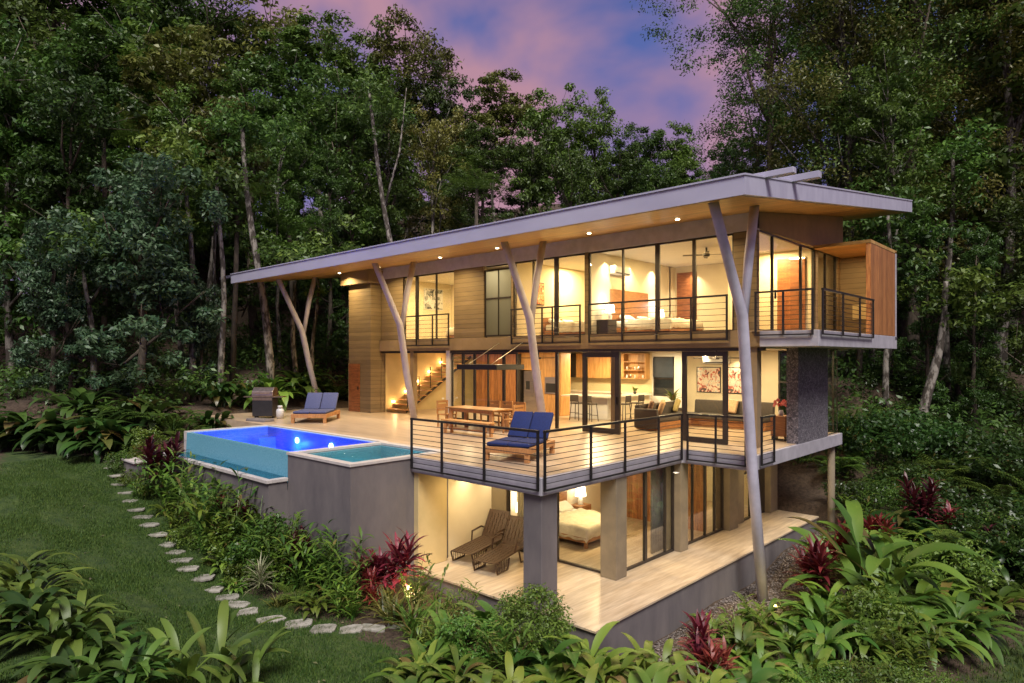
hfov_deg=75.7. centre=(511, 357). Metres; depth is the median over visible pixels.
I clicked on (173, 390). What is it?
understory palm
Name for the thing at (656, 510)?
curtain
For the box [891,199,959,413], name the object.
forest tree
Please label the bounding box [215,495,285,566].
ginger plant
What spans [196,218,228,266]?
forest tree
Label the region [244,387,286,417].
gas grill
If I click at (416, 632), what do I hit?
garden plant
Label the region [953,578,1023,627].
bank plant
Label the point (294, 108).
forest tree
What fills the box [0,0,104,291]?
forest tree
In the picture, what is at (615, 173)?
forest tree
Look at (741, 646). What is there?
broadleaf plant
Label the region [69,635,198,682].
broadleaf plant
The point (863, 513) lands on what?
slope plant
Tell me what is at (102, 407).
forest plant
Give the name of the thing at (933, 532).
bank plant
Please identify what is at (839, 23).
forest tree
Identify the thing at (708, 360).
air conditioner
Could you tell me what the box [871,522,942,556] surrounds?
bank plant
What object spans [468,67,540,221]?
forest tree
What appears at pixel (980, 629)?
bank plant
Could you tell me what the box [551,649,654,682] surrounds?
broadleaf plant
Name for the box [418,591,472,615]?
garden plant
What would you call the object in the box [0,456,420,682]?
lawn grass
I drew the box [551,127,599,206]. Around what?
forest tree
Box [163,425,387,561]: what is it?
swimming pool
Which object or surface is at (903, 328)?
forest tree
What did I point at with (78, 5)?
forest tree
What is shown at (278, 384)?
forest plant
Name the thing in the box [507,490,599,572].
window
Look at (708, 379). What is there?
picture
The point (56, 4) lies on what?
forest tree
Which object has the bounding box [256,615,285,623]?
stepping stone
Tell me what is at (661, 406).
throw cushion
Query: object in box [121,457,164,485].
balance tank
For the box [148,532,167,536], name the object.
stepping stone
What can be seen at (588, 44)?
sky
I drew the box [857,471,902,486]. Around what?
tree fern
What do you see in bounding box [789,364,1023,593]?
ground cover
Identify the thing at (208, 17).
forest tree
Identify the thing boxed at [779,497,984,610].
bird of paradise
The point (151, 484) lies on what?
ginger plant
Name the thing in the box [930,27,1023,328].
forest tree
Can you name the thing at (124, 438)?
peace lily
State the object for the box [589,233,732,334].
window
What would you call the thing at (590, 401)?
bar stool
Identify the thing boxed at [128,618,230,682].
heliconia
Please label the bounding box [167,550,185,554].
stepping stone
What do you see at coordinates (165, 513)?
garden plant
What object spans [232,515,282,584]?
ginger plant
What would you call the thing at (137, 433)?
green shrub
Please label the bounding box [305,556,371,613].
ginger plant
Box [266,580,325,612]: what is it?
filler plant
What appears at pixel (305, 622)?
stepping stone
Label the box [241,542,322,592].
green shrub
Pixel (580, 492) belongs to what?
table lamp
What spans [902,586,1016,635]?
bank plant
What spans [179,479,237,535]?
ginger plant
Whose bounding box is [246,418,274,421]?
stone kerb
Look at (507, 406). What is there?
dining chair
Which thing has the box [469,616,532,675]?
garden plant
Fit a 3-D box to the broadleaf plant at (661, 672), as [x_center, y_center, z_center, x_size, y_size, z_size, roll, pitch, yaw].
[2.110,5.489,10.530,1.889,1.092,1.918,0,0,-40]
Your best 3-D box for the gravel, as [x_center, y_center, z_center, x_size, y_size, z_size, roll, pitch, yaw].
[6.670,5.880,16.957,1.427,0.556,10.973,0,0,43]
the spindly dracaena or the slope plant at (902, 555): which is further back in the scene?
the slope plant at (902, 555)
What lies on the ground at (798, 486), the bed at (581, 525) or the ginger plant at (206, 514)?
the ginger plant at (206, 514)
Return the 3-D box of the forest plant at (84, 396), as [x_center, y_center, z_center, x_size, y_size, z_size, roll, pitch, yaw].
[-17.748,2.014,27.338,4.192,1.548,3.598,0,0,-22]
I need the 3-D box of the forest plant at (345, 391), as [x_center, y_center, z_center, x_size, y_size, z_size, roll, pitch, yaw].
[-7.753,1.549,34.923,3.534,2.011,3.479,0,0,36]
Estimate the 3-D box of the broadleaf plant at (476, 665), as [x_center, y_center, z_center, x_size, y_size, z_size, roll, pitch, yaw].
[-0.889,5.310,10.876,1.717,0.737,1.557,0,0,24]
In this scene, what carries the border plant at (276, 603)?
on the ground at (798, 486)
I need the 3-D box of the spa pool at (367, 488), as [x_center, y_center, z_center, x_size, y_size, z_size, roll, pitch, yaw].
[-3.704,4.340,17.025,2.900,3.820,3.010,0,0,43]
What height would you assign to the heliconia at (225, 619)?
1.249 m
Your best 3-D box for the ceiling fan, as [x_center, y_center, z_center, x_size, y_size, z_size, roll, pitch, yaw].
[6.200,-3.360,21.018,1.118,0.280,1.118,0,0,-31]
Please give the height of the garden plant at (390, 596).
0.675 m
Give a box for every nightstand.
[571,502,590,509]
[596,319,616,333]
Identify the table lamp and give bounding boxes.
[575,486,585,504]
[605,305,614,319]
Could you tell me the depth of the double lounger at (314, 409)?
25.88 m
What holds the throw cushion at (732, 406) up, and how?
on the corner sofa
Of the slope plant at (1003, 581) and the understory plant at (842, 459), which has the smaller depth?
the slope plant at (1003, 581)
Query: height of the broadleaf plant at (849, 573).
1.508 m
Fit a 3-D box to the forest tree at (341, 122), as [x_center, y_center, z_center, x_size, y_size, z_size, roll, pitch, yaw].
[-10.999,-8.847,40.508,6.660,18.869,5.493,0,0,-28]
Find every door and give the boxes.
[349,364,359,411]
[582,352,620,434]
[677,272,696,319]
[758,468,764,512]
[777,257,805,329]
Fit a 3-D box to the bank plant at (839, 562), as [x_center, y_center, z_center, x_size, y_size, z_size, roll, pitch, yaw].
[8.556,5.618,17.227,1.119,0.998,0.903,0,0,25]
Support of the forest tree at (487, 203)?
on the ground at (798, 486)
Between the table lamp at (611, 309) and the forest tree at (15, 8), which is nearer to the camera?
the table lamp at (611, 309)
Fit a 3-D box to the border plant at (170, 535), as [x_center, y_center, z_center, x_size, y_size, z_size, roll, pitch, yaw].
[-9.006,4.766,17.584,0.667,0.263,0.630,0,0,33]
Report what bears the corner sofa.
on the house
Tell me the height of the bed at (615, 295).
1.650 m
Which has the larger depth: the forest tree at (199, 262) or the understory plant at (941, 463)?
the forest tree at (199, 262)
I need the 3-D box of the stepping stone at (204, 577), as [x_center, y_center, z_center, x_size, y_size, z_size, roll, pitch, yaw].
[-7.180,5.120,15.293,0.514,0.060,0.366,-1,2,-11]
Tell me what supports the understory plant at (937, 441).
on the ground at (798, 486)
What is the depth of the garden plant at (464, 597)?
14.28 m
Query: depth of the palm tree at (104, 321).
33.11 m
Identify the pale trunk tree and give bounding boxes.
[12,207,136,391]
[116,120,229,401]
[126,144,285,403]
[183,87,296,378]
[239,204,332,372]
[264,214,364,370]
[317,35,415,242]
[830,66,949,365]
[843,175,983,411]
[879,117,1006,401]
[897,247,1023,421]
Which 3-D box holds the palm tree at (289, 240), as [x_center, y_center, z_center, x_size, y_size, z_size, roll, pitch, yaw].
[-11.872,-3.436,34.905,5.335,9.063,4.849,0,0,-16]
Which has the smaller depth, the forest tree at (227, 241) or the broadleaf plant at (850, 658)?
the broadleaf plant at (850, 658)
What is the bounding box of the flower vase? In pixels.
[773,398,786,415]
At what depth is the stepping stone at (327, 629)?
13.15 m
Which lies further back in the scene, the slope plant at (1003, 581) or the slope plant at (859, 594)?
the slope plant at (1003, 581)
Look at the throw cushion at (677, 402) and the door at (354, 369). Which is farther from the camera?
the door at (354, 369)
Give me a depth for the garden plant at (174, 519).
18.08 m
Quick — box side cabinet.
[770,415,786,440]
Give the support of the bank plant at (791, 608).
on the ground at (798, 486)
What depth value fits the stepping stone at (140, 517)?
18.61 m
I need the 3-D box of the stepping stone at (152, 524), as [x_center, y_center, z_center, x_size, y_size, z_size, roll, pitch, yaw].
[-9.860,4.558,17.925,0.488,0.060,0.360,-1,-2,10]
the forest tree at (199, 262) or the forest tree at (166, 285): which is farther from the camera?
the forest tree at (199, 262)
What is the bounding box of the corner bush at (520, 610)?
[488,582,575,663]
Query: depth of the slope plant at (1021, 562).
17.48 m
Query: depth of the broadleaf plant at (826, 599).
15.45 m
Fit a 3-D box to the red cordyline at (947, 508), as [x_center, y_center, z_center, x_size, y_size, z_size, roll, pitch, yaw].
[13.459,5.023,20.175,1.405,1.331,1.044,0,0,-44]
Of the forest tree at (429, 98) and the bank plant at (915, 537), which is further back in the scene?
the forest tree at (429, 98)
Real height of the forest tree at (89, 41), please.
19.379 m
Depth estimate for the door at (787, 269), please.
21.75 m
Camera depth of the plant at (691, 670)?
11.49 m
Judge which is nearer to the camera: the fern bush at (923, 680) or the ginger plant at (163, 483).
the fern bush at (923, 680)
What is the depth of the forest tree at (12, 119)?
31.51 m
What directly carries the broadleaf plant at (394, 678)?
on the ground at (798, 486)
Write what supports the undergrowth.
on the ground at (798, 486)
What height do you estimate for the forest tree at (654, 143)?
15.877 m
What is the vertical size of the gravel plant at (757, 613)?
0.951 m
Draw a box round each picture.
[424,288,442,310]
[537,283,543,305]
[697,367,720,392]
[728,367,741,393]
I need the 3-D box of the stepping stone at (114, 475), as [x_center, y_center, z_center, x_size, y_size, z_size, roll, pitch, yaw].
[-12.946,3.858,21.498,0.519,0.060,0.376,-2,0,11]
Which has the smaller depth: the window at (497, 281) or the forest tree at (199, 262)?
the window at (497, 281)
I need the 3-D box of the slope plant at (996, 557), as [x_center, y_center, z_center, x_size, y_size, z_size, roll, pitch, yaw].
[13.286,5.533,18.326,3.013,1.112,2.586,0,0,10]
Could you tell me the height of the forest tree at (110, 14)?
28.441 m
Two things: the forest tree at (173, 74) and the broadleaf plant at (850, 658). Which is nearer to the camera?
the broadleaf plant at (850, 658)
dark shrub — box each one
[851,480,940,510]
[907,503,985,538]
[929,505,1022,550]
[992,510,1023,539]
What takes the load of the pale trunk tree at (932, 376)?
on the ground at (798, 486)
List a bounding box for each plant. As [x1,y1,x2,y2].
[0,549,92,598]
[0,567,94,622]
[0,587,87,640]
[0,589,140,667]
[0,641,132,682]
[14,618,171,682]
[25,387,128,421]
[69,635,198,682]
[76,394,164,423]
[96,392,197,429]
[122,410,205,438]
[131,451,163,485]
[133,477,161,500]
[138,446,214,504]
[141,451,194,498]
[141,456,204,520]
[146,503,181,517]
[157,425,203,441]
[159,498,194,528]
[161,529,187,541]
[165,460,226,533]
[167,517,206,549]
[175,467,258,545]
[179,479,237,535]
[179,490,204,519]
[183,410,233,430]
[183,484,254,565]
[185,375,252,407]
[189,509,223,554]
[197,548,244,575]
[200,553,215,565]
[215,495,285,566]
[216,576,246,593]
[219,561,255,589]
[230,372,319,410]
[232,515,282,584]
[247,510,307,587]
[261,530,322,591]
[261,593,290,607]
[262,540,299,582]
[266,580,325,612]
[276,370,341,398]
[279,518,345,596]
[285,530,346,601]
[288,589,339,620]
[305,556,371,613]
[313,526,377,609]
[323,574,363,619]
[330,600,368,618]
[334,376,347,399]
[354,585,423,625]
[359,581,410,618]
[361,639,463,682]
[368,586,453,637]
[380,674,443,682]
[393,618,439,649]
[393,636,468,680]
[397,552,448,609]
[408,612,456,652]
[417,644,506,682]
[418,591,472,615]
[419,600,461,631]
[423,609,494,664]
[436,577,482,618]
[437,607,502,666]
[462,651,553,682]
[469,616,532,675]
[478,629,560,673]
[482,668,516,682]
[504,631,610,682]
[512,660,576,682]
[538,621,659,682]
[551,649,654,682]
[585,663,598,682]
[603,632,699,682]
[628,660,698,682]
[651,652,738,682]
[664,389,681,400]
[675,655,741,682]
[687,613,733,644]
[688,652,787,682]
[709,607,760,644]
[716,591,773,630]
[718,616,790,671]
[720,638,814,682]
[731,598,799,636]
[742,611,818,664]
[759,617,881,679]
[761,633,857,682]
[774,597,805,622]
[776,592,870,644]
[777,578,873,632]
[787,568,815,585]
[799,530,837,553]
[800,449,875,474]
[810,554,947,654]
[814,648,878,682]
[818,478,887,510]
[818,526,875,559]
[818,554,844,589]
[824,607,921,680]
[828,401,916,436]
[828,405,928,463]
[828,579,919,650]
[829,508,887,525]
[836,489,883,521]
[840,528,932,578]
[854,405,971,461]
[858,461,964,508]
[861,571,977,635]
[863,509,939,541]
[868,545,998,595]
[870,599,993,670]
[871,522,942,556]
[877,617,951,681]
[894,605,985,667]
[896,526,960,541]
[898,478,1008,528]
[900,449,1014,488]
[901,521,988,564]
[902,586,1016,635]
[906,571,1010,620]
[913,534,1003,601]
[914,591,1023,667]
[929,426,1023,483]
[944,531,1023,584]
[950,485,1023,534]
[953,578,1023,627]
[955,473,1023,507]
[959,509,1023,576]
[963,567,1023,596]
[984,463,1023,508]
[995,532,1023,579]
[1001,487,1023,519]
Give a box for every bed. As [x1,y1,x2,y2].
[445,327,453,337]
[543,318,584,334]
[559,491,599,548]
[610,289,703,332]
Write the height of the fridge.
1.830 m
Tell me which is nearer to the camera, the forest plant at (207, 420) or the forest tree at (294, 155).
the forest plant at (207, 420)
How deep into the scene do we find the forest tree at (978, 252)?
27.87 m
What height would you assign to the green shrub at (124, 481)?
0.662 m
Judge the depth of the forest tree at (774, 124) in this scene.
52.03 m
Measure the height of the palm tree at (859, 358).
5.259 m
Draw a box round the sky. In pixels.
[11,0,982,294]
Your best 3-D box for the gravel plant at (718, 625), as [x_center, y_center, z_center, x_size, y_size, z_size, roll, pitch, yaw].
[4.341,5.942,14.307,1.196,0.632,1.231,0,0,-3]
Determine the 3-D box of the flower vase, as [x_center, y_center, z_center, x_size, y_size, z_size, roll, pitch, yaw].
[8.013,1.469,19.569,0.542,0.510,0.393,0,0,43]
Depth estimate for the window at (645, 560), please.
17.39 m
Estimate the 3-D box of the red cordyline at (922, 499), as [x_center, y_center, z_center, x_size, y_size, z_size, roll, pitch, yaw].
[12.507,4.235,20.174,1.526,1.401,1.050,0,0,29]
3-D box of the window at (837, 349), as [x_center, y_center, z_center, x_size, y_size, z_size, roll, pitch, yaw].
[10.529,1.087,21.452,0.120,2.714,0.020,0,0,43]
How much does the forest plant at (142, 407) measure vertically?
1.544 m
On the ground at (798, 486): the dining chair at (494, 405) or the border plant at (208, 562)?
the border plant at (208, 562)
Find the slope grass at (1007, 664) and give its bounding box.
[898,582,1023,682]
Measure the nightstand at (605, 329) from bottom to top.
0.550 m
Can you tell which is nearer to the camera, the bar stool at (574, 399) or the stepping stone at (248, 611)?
the stepping stone at (248, 611)
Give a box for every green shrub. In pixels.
[103,450,132,472]
[116,469,145,486]
[123,426,167,453]
[126,478,152,497]
[128,439,164,456]
[194,517,261,565]
[222,510,308,583]
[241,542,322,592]
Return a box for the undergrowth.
[0,236,1023,466]
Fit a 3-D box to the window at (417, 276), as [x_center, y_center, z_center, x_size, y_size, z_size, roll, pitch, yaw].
[-3.431,-2.082,27.237,3.270,2.725,0.070,0,0,43]
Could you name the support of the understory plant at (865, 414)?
on the ground at (798, 486)
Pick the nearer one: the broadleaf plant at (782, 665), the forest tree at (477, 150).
the broadleaf plant at (782, 665)
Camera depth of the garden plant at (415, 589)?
14.31 m
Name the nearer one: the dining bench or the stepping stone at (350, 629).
the stepping stone at (350, 629)
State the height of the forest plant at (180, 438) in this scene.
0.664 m
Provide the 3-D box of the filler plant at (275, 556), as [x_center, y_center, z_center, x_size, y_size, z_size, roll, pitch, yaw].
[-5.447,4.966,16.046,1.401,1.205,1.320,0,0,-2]
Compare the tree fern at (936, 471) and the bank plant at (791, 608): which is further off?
the tree fern at (936, 471)
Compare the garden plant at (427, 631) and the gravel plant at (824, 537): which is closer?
the garden plant at (427, 631)
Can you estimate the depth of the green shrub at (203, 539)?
16.00 m
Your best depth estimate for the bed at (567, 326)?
24.40 m
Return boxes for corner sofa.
[634,399,774,430]
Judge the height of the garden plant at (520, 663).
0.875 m
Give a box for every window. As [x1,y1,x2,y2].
[404,271,453,339]
[451,353,517,423]
[485,267,510,336]
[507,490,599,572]
[514,253,584,336]
[555,352,558,428]
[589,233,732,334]
[627,465,673,570]
[653,357,673,396]
[688,464,723,544]
[744,471,750,520]
[759,230,814,330]
[778,350,832,431]
[818,250,835,330]
[833,349,837,432]
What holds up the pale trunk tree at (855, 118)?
on the ground at (798, 486)
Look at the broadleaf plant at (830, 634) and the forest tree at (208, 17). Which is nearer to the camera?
the broadleaf plant at (830, 634)
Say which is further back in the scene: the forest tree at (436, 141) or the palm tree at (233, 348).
the forest tree at (436, 141)
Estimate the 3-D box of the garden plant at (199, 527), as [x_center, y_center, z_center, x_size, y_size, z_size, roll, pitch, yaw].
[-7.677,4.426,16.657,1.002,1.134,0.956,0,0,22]
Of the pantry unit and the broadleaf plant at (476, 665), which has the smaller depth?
the broadleaf plant at (476, 665)
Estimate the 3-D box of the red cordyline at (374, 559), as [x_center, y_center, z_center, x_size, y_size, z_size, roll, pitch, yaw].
[-3.121,4.824,14.762,1.078,1.009,1.302,0,0,43]
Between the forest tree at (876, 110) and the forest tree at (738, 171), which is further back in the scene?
the forest tree at (738, 171)
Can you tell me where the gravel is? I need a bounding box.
[652,532,834,674]
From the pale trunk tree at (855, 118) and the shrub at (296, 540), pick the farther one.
the pale trunk tree at (855, 118)
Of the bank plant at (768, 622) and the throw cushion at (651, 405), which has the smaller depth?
the bank plant at (768, 622)
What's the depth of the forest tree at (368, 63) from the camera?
50.03 m
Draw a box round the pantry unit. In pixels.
[518,353,569,415]
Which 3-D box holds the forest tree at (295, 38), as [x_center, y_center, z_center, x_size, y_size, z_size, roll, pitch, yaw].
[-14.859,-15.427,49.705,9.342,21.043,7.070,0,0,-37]
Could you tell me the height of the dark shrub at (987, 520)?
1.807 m
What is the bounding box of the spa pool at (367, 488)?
[286,441,449,593]
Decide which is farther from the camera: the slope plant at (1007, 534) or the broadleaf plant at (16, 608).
the slope plant at (1007, 534)
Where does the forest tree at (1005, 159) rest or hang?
on the ground at (798, 486)
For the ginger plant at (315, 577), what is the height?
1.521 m
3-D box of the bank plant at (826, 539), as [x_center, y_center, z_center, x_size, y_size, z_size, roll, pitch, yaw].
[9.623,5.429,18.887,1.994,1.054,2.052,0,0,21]
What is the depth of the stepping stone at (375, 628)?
13.23 m
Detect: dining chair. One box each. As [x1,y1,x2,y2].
[436,400,456,426]
[480,400,499,425]
[494,401,512,425]
[502,405,523,432]
[504,402,525,417]
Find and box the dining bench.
[441,418,495,436]
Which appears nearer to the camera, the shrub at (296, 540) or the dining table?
the shrub at (296, 540)
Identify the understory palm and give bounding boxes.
[147,371,202,404]
[264,340,334,370]
[322,383,347,398]
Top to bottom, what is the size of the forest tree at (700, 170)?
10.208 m
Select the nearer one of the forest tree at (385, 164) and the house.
the house
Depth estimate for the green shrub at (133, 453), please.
22.53 m
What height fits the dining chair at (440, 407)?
0.920 m
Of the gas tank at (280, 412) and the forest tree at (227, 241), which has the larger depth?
the forest tree at (227, 241)
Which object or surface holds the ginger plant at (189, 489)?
on the ground at (798, 486)
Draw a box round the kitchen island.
[561,393,651,419]
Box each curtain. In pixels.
[517,492,522,546]
[650,468,662,553]
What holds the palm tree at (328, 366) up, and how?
on the ground at (798, 486)
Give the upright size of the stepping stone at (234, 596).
0.060 m
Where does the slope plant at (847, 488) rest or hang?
on the ground at (798, 486)
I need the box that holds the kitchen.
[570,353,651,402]
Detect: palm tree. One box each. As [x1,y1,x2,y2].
[58,104,155,395]
[185,168,295,381]
[251,204,337,371]
[287,336,348,379]
[439,155,516,225]
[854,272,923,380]
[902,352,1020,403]
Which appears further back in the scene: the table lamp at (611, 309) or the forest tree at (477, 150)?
the forest tree at (477, 150)
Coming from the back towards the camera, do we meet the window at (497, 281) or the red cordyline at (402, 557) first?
the window at (497, 281)
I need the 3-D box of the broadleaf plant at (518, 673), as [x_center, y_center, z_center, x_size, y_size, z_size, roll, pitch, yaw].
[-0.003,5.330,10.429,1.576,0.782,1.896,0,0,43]
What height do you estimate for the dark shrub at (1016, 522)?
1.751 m
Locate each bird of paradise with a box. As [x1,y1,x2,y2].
[451,599,538,646]
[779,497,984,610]
[837,522,979,607]
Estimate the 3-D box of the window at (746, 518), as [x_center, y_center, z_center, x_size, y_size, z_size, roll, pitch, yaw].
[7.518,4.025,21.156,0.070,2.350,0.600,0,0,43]
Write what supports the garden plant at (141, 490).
on the ground at (798, 486)
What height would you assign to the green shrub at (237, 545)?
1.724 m
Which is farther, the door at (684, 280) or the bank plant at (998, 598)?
the door at (684, 280)
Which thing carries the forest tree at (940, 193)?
on the ground at (798, 486)
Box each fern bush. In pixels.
[771,656,872,682]
[821,654,919,682]
[859,649,966,682]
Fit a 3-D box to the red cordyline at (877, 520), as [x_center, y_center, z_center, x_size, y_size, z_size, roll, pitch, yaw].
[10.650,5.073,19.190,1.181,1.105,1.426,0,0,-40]
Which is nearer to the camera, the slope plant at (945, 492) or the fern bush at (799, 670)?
the fern bush at (799, 670)
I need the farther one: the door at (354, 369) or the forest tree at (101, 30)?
the forest tree at (101, 30)
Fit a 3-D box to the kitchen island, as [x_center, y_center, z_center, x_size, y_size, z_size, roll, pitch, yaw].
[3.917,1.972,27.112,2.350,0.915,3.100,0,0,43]
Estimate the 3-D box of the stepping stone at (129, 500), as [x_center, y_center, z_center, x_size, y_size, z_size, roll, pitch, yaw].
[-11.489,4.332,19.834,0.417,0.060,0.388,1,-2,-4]
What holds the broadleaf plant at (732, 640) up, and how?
on the ground at (798, 486)
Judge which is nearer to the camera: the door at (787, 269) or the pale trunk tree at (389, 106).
the door at (787, 269)
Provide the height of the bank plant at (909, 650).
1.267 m
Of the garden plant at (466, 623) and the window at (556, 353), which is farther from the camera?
the window at (556, 353)
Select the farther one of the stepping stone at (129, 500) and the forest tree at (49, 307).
the forest tree at (49, 307)
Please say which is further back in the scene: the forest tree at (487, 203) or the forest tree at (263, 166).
the forest tree at (487, 203)
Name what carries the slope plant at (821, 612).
on the ground at (798, 486)
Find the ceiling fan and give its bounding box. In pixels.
[683,247,719,257]
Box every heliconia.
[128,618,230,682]
[143,600,289,682]
[201,626,290,682]
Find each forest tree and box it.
[0,0,42,272]
[0,0,65,240]
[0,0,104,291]
[0,13,111,399]
[0,58,58,326]
[0,215,98,405]
[6,14,171,330]
[6,61,149,396]
[9,0,155,265]
[35,0,212,317]
[41,150,229,410]
[70,0,247,325]
[82,0,215,341]
[111,0,310,294]
[114,24,251,363]
[146,81,235,384]
[176,276,229,401]
[188,94,271,374]
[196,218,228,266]
[209,56,306,357]
[211,0,363,245]
[223,169,308,263]
[234,51,354,354]
[248,109,325,367]
[257,10,382,279]
[277,62,385,357]
[285,126,348,278]
[296,146,356,357]
[311,9,425,248]
[324,86,439,292]
[354,117,446,247]
[364,2,493,236]
[389,104,473,240]
[391,58,494,234]
[409,110,487,235]
[439,121,518,227]
[442,121,527,229]
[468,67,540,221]
[487,137,548,219]
[503,119,564,219]
[508,82,587,211]
[527,135,595,207]
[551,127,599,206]
[565,86,627,205]
[582,147,650,199]
[592,151,646,196]
[611,121,681,196]
[629,0,883,187]
[642,149,685,191]
[642,152,687,189]
[651,119,703,185]
[689,168,729,183]
[702,135,754,180]
[721,0,963,376]
[722,151,766,174]
[739,71,799,177]
[774,0,1021,376]
[777,1,931,238]
[782,9,862,184]
[830,39,933,384]
[834,53,974,354]
[843,178,883,377]
[858,1,995,286]
[878,20,1021,355]
[881,0,1023,396]
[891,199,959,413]
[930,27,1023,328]
[942,0,1023,265]
[944,224,1007,431]
[949,38,1020,264]
[957,172,1023,388]
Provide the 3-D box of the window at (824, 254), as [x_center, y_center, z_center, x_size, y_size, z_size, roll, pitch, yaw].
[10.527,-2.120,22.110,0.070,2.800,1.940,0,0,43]
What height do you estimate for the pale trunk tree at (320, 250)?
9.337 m
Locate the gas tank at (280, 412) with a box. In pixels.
[276,405,283,418]
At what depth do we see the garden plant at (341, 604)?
13.74 m
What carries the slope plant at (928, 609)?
on the ground at (798, 486)
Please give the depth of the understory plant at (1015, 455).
22.90 m
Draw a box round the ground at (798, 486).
[0,170,1023,682]
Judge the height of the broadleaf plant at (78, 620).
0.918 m
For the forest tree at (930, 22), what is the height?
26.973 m
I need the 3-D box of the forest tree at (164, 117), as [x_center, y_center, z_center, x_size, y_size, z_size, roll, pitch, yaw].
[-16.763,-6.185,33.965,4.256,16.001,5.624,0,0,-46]
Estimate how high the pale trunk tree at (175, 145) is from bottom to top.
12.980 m
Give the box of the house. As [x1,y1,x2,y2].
[211,166,912,654]
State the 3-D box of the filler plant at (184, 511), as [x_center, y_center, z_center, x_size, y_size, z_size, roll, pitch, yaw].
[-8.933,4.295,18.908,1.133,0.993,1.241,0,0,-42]
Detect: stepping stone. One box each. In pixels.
[107,474,123,477]
[117,491,131,493]
[122,499,137,502]
[127,508,144,511]
[132,515,153,518]
[139,522,159,526]
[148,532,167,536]
[160,542,177,547]
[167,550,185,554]
[169,558,192,563]
[176,565,199,571]
[191,574,214,581]
[205,586,223,592]
[215,593,238,600]
[228,601,250,607]
[237,607,257,616]
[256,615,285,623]
[285,618,312,629]
[309,623,336,633]
[339,624,362,633]
[362,623,385,632]
[387,622,404,628]
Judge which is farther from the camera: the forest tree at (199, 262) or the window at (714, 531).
the forest tree at (199, 262)
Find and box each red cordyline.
[128,431,189,482]
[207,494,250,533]
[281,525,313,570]
[347,548,395,594]
[358,566,384,603]
[359,527,427,588]
[675,609,722,671]
[692,632,741,677]
[781,530,843,592]
[821,519,849,564]
[863,512,899,539]
[893,470,945,521]
[935,500,966,533]
[977,523,997,535]
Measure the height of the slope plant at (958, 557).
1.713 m
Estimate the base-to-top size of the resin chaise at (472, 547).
1.032 m
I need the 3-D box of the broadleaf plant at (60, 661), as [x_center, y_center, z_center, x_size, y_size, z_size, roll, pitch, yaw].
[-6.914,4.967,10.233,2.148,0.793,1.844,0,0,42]
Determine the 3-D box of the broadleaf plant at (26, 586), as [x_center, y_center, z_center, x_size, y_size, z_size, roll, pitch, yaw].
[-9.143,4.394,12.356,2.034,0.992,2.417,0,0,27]
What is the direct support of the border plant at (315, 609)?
on the ground at (798, 486)
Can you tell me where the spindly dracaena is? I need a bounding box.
[235,550,277,598]
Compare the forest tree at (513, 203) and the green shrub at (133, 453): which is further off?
the forest tree at (513, 203)
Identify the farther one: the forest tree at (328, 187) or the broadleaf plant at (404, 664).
the forest tree at (328, 187)
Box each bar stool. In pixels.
[569,395,581,420]
[588,396,598,421]
[621,395,631,419]
[630,395,643,417]
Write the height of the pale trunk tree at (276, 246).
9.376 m
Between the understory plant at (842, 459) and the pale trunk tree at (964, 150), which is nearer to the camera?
the understory plant at (842, 459)
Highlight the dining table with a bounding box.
[445,405,512,432]
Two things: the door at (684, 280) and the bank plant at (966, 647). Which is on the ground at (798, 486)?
the bank plant at (966, 647)
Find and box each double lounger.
[291,393,339,422]
[486,411,554,463]
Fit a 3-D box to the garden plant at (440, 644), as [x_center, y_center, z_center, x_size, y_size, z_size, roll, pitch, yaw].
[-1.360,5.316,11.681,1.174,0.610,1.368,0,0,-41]
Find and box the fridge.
[524,371,540,412]
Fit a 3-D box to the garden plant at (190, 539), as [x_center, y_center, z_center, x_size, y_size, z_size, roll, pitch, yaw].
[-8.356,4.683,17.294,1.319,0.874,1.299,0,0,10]
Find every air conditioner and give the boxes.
[610,265,629,276]
[703,356,729,363]
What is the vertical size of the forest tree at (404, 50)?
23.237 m
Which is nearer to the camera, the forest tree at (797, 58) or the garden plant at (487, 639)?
the garden plant at (487, 639)
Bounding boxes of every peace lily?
[0,408,70,447]
[0,411,83,452]
[3,411,120,454]
[20,414,136,456]
[52,417,147,463]
[79,424,169,461]
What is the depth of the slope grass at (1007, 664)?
13.23 m
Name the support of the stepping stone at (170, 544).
on the ground at (798, 486)
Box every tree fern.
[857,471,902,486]
[882,453,972,488]
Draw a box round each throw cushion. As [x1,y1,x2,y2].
[647,401,653,408]
[658,399,664,414]
[672,398,680,411]
[728,399,738,413]
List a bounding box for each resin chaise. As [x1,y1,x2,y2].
[450,509,509,564]
[472,515,522,574]
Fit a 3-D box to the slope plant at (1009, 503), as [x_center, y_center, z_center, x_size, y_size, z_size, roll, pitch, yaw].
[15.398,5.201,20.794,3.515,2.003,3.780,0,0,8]
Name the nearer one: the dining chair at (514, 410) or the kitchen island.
the dining chair at (514, 410)
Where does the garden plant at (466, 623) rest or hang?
on the ground at (798, 486)
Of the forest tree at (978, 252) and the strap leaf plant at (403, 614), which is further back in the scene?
the forest tree at (978, 252)
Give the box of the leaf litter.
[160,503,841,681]

